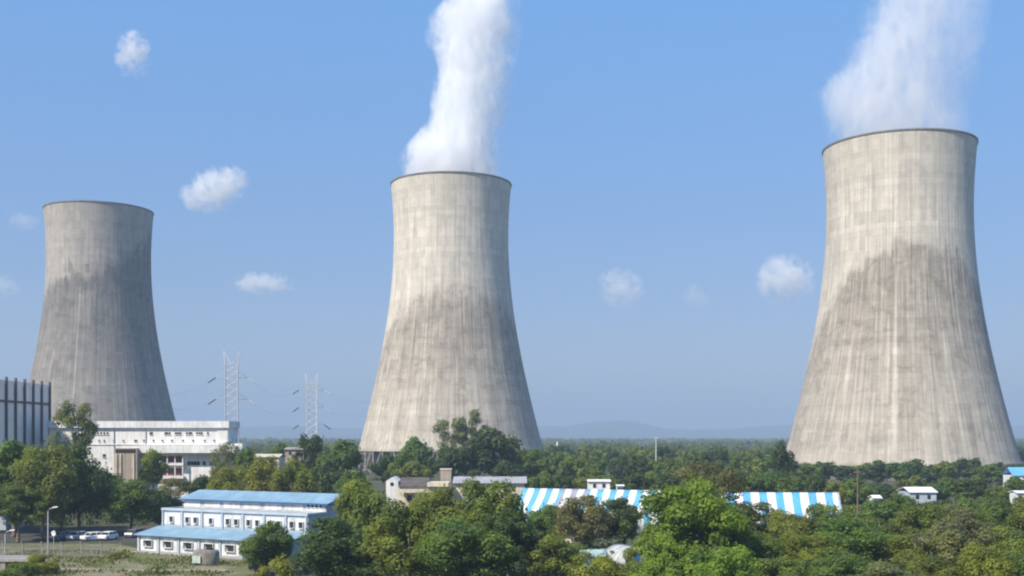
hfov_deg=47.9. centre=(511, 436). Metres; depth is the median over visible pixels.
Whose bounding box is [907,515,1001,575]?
tree
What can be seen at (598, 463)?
tree
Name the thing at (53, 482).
tree
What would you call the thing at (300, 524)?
window
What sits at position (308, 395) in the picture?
pylon
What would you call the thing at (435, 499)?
tree
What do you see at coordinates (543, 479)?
tree
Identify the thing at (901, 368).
cooling tower
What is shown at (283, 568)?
bush
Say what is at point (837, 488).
tree
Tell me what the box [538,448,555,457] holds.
tree
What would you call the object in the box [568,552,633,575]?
bush
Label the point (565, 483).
tree
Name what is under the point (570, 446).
woodland
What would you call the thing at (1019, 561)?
tree
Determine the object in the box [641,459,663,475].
tree
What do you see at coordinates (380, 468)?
tree
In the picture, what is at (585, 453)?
tree
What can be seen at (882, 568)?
tree
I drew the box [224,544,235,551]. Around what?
window
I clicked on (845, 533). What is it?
tree
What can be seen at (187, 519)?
window
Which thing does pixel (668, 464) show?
tree
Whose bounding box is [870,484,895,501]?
tree
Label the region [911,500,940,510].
tree
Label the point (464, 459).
tree
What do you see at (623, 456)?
tree
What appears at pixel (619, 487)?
hut
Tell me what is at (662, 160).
sky
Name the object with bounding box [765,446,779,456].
tree
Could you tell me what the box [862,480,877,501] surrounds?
tree
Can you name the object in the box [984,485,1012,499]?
tree
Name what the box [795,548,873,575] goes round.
tree
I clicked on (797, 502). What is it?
marquee
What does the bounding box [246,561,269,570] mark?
bush
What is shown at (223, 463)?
tree
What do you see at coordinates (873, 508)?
tree
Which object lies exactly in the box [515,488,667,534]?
marquee
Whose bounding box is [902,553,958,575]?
tree
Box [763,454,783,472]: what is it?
tree
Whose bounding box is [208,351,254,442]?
pylon
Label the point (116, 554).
bush
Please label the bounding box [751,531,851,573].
tree
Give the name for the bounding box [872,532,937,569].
tree
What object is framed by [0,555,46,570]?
concrete culvert
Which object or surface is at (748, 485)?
tree
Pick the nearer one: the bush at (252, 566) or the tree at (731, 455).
the bush at (252, 566)
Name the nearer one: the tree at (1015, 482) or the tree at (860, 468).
the tree at (1015, 482)
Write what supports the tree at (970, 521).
on the ground at (378, 485)
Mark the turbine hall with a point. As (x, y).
(25, 411)
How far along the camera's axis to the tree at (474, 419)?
353.63 m
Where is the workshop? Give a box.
[131,490,354,560]
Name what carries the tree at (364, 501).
on the ground at (378, 485)
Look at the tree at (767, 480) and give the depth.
273.18 m
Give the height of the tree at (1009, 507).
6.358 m
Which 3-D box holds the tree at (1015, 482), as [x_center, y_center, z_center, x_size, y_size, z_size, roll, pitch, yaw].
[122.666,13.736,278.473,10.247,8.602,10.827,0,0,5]
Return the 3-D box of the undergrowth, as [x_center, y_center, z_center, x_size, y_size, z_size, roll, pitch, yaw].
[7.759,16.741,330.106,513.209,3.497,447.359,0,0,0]
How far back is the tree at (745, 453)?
522.96 m
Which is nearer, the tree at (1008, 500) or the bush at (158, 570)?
the bush at (158, 570)
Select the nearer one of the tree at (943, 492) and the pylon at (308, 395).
the tree at (943, 492)
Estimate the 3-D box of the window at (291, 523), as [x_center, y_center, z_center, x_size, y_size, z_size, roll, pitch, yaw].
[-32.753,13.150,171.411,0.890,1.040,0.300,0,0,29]
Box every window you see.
[143,539,152,546]
[162,541,172,547]
[169,516,173,522]
[183,542,192,549]
[185,517,189,522]
[193,517,197,523]
[203,543,213,548]
[208,518,213,524]
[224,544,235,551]
[225,518,230,524]
[233,519,238,525]
[246,519,251,525]
[254,520,259,526]
[289,521,294,528]
[298,522,303,528]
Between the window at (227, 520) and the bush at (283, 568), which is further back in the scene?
the window at (227, 520)
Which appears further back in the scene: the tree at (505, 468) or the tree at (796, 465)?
the tree at (796, 465)
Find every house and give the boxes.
[284,447,305,492]
[386,476,450,516]
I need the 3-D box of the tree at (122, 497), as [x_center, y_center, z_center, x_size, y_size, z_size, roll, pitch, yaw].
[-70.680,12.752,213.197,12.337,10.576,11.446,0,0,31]
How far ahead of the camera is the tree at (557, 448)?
525.31 m
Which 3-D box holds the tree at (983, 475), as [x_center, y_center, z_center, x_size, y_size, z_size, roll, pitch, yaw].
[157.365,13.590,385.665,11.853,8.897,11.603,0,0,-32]
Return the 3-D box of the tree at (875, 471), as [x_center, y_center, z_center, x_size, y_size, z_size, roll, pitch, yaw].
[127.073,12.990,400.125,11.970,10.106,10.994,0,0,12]
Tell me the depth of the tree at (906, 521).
159.68 m
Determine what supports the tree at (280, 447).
on the ground at (378, 485)
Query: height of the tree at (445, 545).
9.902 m
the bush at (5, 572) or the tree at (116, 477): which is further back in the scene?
the tree at (116, 477)
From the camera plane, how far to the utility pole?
190.19 m
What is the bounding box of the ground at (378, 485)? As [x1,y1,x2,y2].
[0,444,1002,575]
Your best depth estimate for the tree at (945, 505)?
198.41 m
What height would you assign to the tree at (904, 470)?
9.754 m
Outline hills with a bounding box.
[239,420,1023,438]
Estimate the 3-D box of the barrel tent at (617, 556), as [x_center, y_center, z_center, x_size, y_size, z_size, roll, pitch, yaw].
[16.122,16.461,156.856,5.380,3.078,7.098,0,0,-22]
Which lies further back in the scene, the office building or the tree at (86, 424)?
the office building
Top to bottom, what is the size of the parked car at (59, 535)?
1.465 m
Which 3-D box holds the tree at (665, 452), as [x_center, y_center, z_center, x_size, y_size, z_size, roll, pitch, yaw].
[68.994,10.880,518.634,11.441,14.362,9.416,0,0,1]
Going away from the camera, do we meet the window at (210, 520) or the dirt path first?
the dirt path
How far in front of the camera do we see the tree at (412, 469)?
313.81 m
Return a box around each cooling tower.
[29,200,175,420]
[357,171,543,472]
[786,128,1023,480]
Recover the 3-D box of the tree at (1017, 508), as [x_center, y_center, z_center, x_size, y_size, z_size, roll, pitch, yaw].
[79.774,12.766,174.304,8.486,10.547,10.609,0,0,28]
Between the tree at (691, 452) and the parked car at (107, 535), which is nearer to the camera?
the parked car at (107, 535)
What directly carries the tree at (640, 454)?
on the ground at (378, 485)
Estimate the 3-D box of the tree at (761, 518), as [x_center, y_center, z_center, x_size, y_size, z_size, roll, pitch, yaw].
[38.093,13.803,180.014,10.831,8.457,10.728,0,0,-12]
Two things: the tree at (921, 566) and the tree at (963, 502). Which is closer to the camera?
the tree at (921, 566)
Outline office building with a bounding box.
[47,421,250,506]
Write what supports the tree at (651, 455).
on the ground at (378, 485)
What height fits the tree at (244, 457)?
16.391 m
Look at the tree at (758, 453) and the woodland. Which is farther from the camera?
the woodland
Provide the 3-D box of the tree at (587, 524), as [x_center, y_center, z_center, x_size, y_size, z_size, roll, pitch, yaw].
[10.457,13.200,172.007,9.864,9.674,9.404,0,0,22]
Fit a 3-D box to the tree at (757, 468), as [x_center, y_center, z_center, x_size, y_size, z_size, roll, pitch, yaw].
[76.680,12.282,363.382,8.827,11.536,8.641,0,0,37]
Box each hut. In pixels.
[586,479,610,489]
[615,485,624,489]
[867,495,881,502]
[1009,490,1023,502]
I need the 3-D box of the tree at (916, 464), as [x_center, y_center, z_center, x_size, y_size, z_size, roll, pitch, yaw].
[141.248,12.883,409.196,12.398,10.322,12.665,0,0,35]
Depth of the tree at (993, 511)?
177.44 m
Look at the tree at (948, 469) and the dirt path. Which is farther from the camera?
the tree at (948, 469)
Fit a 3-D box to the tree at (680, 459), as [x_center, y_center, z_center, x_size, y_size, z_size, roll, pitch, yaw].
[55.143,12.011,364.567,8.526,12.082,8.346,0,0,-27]
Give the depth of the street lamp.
173.22 m
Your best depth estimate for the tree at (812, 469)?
390.96 m
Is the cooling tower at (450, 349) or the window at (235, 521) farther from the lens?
the cooling tower at (450, 349)
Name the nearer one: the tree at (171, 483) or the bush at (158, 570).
the bush at (158, 570)
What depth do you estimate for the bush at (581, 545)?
158.88 m
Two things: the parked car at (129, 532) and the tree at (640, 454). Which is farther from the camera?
the tree at (640, 454)
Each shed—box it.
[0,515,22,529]
[255,454,285,476]
[453,476,526,508]
[896,487,937,504]
[1002,467,1023,488]
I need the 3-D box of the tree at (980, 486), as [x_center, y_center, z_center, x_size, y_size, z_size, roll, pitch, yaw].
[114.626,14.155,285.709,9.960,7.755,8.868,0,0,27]
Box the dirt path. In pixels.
[24,568,227,571]
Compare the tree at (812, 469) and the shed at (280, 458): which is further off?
the tree at (812, 469)
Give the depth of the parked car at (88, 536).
198.45 m
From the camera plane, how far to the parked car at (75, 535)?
199.56 m
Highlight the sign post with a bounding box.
[51,531,55,553]
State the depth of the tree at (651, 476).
301.16 m
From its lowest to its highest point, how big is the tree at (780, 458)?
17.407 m
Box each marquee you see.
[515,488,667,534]
[704,492,842,538]
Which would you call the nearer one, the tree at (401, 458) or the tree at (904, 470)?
the tree at (401, 458)
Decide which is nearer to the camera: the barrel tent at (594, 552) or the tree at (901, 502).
the barrel tent at (594, 552)
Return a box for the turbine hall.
[0,377,50,468]
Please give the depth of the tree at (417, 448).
341.28 m
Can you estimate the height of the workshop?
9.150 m
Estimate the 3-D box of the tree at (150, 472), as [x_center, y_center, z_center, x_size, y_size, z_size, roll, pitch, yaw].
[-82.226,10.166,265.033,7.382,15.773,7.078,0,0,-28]
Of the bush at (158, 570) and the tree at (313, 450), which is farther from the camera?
the tree at (313, 450)
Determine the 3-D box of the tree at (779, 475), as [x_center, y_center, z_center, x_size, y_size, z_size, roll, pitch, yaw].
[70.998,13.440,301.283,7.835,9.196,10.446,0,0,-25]
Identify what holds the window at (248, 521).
in the workshop
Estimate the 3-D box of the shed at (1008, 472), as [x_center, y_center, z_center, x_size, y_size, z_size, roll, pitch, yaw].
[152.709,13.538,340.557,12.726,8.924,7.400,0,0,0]
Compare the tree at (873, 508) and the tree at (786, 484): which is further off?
the tree at (786, 484)
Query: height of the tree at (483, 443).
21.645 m
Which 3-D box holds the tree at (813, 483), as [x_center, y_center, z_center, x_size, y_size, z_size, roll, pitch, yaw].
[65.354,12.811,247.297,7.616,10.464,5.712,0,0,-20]
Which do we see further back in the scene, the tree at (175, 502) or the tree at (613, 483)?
the tree at (613, 483)
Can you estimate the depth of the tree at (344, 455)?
297.09 m
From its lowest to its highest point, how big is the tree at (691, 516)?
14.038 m
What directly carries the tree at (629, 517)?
on the ground at (378, 485)
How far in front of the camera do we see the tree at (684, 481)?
278.60 m
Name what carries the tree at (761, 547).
on the ground at (378, 485)
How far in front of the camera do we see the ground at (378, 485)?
232.94 m
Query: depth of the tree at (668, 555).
116.82 m
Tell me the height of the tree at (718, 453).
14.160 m
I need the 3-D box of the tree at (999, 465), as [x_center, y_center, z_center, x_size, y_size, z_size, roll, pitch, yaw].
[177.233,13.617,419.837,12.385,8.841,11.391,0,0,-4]
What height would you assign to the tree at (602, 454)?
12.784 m
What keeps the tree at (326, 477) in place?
on the ground at (378, 485)
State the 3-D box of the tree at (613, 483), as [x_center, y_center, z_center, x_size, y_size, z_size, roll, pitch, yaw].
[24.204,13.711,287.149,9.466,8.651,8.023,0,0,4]
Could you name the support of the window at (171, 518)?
in the workshop
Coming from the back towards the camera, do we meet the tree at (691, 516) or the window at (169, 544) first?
the window at (169, 544)
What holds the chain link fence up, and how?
on the grass field
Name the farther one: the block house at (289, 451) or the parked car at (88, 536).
the block house at (289, 451)
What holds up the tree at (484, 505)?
on the ground at (378, 485)
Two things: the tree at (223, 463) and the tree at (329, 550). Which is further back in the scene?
the tree at (223, 463)
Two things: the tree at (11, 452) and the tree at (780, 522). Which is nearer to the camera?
the tree at (780, 522)
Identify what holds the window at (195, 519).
in the workshop
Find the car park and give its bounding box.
[0,528,149,541]
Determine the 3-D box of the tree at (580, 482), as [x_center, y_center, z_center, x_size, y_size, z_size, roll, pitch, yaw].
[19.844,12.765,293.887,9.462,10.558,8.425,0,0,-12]
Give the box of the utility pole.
[854,470,860,514]
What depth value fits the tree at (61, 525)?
220.93 m
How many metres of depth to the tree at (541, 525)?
175.33 m
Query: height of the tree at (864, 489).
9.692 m
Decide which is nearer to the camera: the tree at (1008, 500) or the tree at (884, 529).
the tree at (884, 529)
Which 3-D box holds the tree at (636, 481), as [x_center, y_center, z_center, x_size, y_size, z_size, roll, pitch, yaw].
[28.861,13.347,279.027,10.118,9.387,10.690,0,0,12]
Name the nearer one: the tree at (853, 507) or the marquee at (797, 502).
the marquee at (797, 502)
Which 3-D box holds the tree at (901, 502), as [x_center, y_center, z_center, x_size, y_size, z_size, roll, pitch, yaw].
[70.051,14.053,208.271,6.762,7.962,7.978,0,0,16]
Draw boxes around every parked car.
[49,531,70,540]
[66,531,85,540]
[80,531,103,540]
[98,531,118,540]
[124,528,141,537]
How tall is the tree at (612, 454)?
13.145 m
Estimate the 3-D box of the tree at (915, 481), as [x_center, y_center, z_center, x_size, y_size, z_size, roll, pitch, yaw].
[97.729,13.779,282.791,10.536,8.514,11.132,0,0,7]
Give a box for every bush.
[0,567,26,575]
[4,561,43,575]
[26,551,62,573]
[105,551,132,557]
[145,565,170,574]
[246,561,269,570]
[251,553,303,575]
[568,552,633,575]
[571,542,594,550]
[622,546,642,572]
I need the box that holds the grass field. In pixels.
[0,543,258,575]
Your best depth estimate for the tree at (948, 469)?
385.25 m
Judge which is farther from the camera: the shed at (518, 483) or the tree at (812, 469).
the tree at (812, 469)
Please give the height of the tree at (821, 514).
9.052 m
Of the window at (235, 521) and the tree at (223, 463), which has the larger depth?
the tree at (223, 463)
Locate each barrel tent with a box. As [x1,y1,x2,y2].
[580,548,608,571]
[606,544,644,568]
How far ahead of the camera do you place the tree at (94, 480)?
209.23 m
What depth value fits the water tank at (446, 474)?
271.33 m
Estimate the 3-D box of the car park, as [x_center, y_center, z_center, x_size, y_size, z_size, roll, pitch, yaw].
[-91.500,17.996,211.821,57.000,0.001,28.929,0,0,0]
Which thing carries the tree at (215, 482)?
on the ground at (378, 485)
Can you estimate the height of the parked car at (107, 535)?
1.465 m
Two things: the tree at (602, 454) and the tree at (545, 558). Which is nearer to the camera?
the tree at (545, 558)
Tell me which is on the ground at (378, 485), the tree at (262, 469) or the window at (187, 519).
the tree at (262, 469)
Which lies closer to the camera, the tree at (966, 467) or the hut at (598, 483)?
the hut at (598, 483)
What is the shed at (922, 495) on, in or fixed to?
on the ground at (378, 485)
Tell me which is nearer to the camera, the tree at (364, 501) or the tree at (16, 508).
the tree at (364, 501)
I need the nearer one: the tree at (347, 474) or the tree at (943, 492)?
the tree at (347, 474)
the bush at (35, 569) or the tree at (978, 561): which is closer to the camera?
the tree at (978, 561)
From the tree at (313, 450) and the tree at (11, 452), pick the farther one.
the tree at (313, 450)
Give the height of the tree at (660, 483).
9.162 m
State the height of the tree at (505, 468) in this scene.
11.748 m
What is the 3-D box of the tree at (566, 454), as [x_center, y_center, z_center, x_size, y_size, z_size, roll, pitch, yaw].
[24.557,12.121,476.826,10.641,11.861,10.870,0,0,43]
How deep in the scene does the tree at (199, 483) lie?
244.23 m
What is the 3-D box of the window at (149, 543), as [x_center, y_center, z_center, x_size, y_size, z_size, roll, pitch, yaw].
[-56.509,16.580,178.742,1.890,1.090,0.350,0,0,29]
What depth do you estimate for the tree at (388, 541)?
127.68 m
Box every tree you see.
[0,438,40,537]
[0,440,84,538]
[0,483,47,542]
[45,429,71,518]
[50,398,99,518]
[54,507,70,529]
[55,443,114,530]
[97,477,172,528]
[103,473,125,521]
[137,447,171,488]
[139,490,181,525]
[158,477,188,504]
[179,474,209,501]
[206,465,245,490]
[208,439,240,482]
[233,444,256,486]
[233,452,280,491]
[238,519,294,575]
[263,442,286,454]
[267,455,318,492]
[284,514,377,575]
[291,431,330,471]
[302,463,342,493]
[315,439,363,484]
[328,474,394,568]
[335,467,368,493]
[358,495,444,575]
[369,452,402,495]
[387,448,410,473]
[391,461,433,480]
[399,436,437,476]
[408,483,473,574]
[410,512,518,575]
[431,416,471,495]
[431,443,482,477]
[456,475,532,573]
[458,408,487,474]
[459,425,524,475]
[480,507,539,575]
[490,460,532,486]
[516,446,549,487]
[522,532,592,575]
[527,470,559,488]
[527,502,560,541]
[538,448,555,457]
[540,455,558,476]
[543,444,565,454]
[549,451,577,476]
[552,474,577,488]
[552,493,618,546]
[561,452,575,470]
[566,457,590,479]
[572,467,599,488]
[576,446,592,462]
[585,455,607,476]
[587,449,608,471]
[598,475,621,489]
[599,495,650,544]
[601,447,618,474]
[606,457,630,479]
[615,449,628,468]
[615,472,650,489]
[621,454,647,477]
[626,446,649,471]
[627,473,754,575]
[627,530,702,575]
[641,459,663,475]
[642,470,665,489]
[648,449,661,461]
[651,472,687,496]
[653,445,676,461]
[655,456,682,475]
[671,456,690,474]
[671,457,751,550]
[681,449,699,463]
[681,468,711,488]
[688,451,713,475]
[691,542,759,575]
[705,475,723,489]
[707,446,729,463]
[710,460,733,479]
[712,526,786,565]
[724,471,762,491]
[725,450,735,463]
[730,455,750,474]
[737,498,781,538]
[738,448,753,460]
[745,458,771,478]
[745,471,781,491]
[746,449,768,470]
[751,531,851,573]
[754,555,819,575]
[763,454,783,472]
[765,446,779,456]
[765,507,815,550]
[769,440,796,474]
[773,471,802,491]
[775,474,806,491]
[789,459,810,475]
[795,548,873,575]
[796,464,823,482]
[803,472,827,491]
[805,501,859,547]
[809,514,901,563]
[812,461,838,486]
[820,480,853,506]
[832,465,866,482]
[841,477,873,505]
[842,504,861,515]
[848,462,871,480]
[850,498,900,526]
[850,558,917,575]
[857,517,900,546]
[861,459,894,484]
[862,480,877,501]
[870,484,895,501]
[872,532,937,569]
[880,493,916,511]
[884,461,914,481]
[885,501,951,548]
[889,475,928,496]
[893,458,924,481]
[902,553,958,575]
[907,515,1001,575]
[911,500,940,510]
[915,505,999,538]
[917,464,941,484]
[921,483,953,501]
[931,461,959,479]
[933,503,966,517]
[936,477,979,504]
[953,495,990,510]
[954,457,981,478]
[954,538,1017,575]
[957,479,989,499]
[968,494,1022,538]
[970,464,1002,483]
[981,496,1011,509]
[981,522,1023,564]
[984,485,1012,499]
[989,462,1014,485]
[1002,475,1023,489]
[1006,502,1023,525]
[1008,493,1023,531]
[1009,551,1023,575]
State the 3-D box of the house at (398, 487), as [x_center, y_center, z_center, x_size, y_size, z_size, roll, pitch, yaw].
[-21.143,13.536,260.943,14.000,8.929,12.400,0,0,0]
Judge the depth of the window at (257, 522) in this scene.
174.74 m
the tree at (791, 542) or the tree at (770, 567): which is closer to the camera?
the tree at (770, 567)
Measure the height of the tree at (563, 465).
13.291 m
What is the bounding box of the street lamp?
[47,506,57,555]
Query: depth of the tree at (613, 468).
404.95 m
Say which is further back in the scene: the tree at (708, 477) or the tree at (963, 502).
the tree at (708, 477)
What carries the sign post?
on the grass field
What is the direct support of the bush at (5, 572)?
on the grass field
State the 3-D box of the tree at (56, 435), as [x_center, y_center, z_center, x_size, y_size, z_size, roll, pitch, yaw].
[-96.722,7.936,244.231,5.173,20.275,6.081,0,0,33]
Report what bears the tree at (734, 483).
on the ground at (378, 485)
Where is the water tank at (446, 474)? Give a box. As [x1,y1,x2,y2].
[440,468,451,503]
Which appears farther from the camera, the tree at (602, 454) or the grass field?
the tree at (602, 454)
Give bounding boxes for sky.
[0,0,1023,429]
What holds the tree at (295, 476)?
on the ground at (378, 485)
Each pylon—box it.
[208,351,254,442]
[293,374,330,444]
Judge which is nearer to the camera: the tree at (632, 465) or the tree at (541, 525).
the tree at (541, 525)
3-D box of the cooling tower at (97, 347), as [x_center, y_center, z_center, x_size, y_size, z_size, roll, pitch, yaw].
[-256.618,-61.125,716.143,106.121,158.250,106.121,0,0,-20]
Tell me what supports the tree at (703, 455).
on the ground at (378, 485)
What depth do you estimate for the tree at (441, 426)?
348.55 m
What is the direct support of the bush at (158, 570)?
on the grass field
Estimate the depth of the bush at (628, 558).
143.96 m
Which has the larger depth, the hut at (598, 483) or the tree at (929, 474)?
the tree at (929, 474)
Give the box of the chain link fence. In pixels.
[0,541,121,557]
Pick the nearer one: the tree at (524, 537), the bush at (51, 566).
the tree at (524, 537)
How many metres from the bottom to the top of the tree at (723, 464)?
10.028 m
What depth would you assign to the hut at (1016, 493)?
258.65 m
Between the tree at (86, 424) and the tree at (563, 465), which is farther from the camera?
the tree at (563, 465)
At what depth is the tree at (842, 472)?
413.76 m
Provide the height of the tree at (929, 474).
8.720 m
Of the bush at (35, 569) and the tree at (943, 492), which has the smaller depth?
the bush at (35, 569)
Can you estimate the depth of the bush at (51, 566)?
149.99 m
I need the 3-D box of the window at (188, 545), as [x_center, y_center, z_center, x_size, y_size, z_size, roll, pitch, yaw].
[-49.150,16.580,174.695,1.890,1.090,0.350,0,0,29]
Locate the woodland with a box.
[238,437,1023,461]
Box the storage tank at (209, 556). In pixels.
[192,548,219,565]
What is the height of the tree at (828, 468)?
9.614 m
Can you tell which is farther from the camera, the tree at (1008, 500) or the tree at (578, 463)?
the tree at (578, 463)
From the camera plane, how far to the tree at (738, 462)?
391.15 m
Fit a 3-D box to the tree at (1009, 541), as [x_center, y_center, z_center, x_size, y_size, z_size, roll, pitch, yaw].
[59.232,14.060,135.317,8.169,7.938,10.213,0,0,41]
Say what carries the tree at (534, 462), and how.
on the ground at (378, 485)
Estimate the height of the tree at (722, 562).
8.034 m
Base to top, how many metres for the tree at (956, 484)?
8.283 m
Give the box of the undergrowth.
[23,470,1002,575]
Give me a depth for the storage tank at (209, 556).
160.62 m
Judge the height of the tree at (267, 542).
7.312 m
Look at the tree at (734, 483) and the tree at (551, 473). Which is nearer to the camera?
the tree at (734, 483)

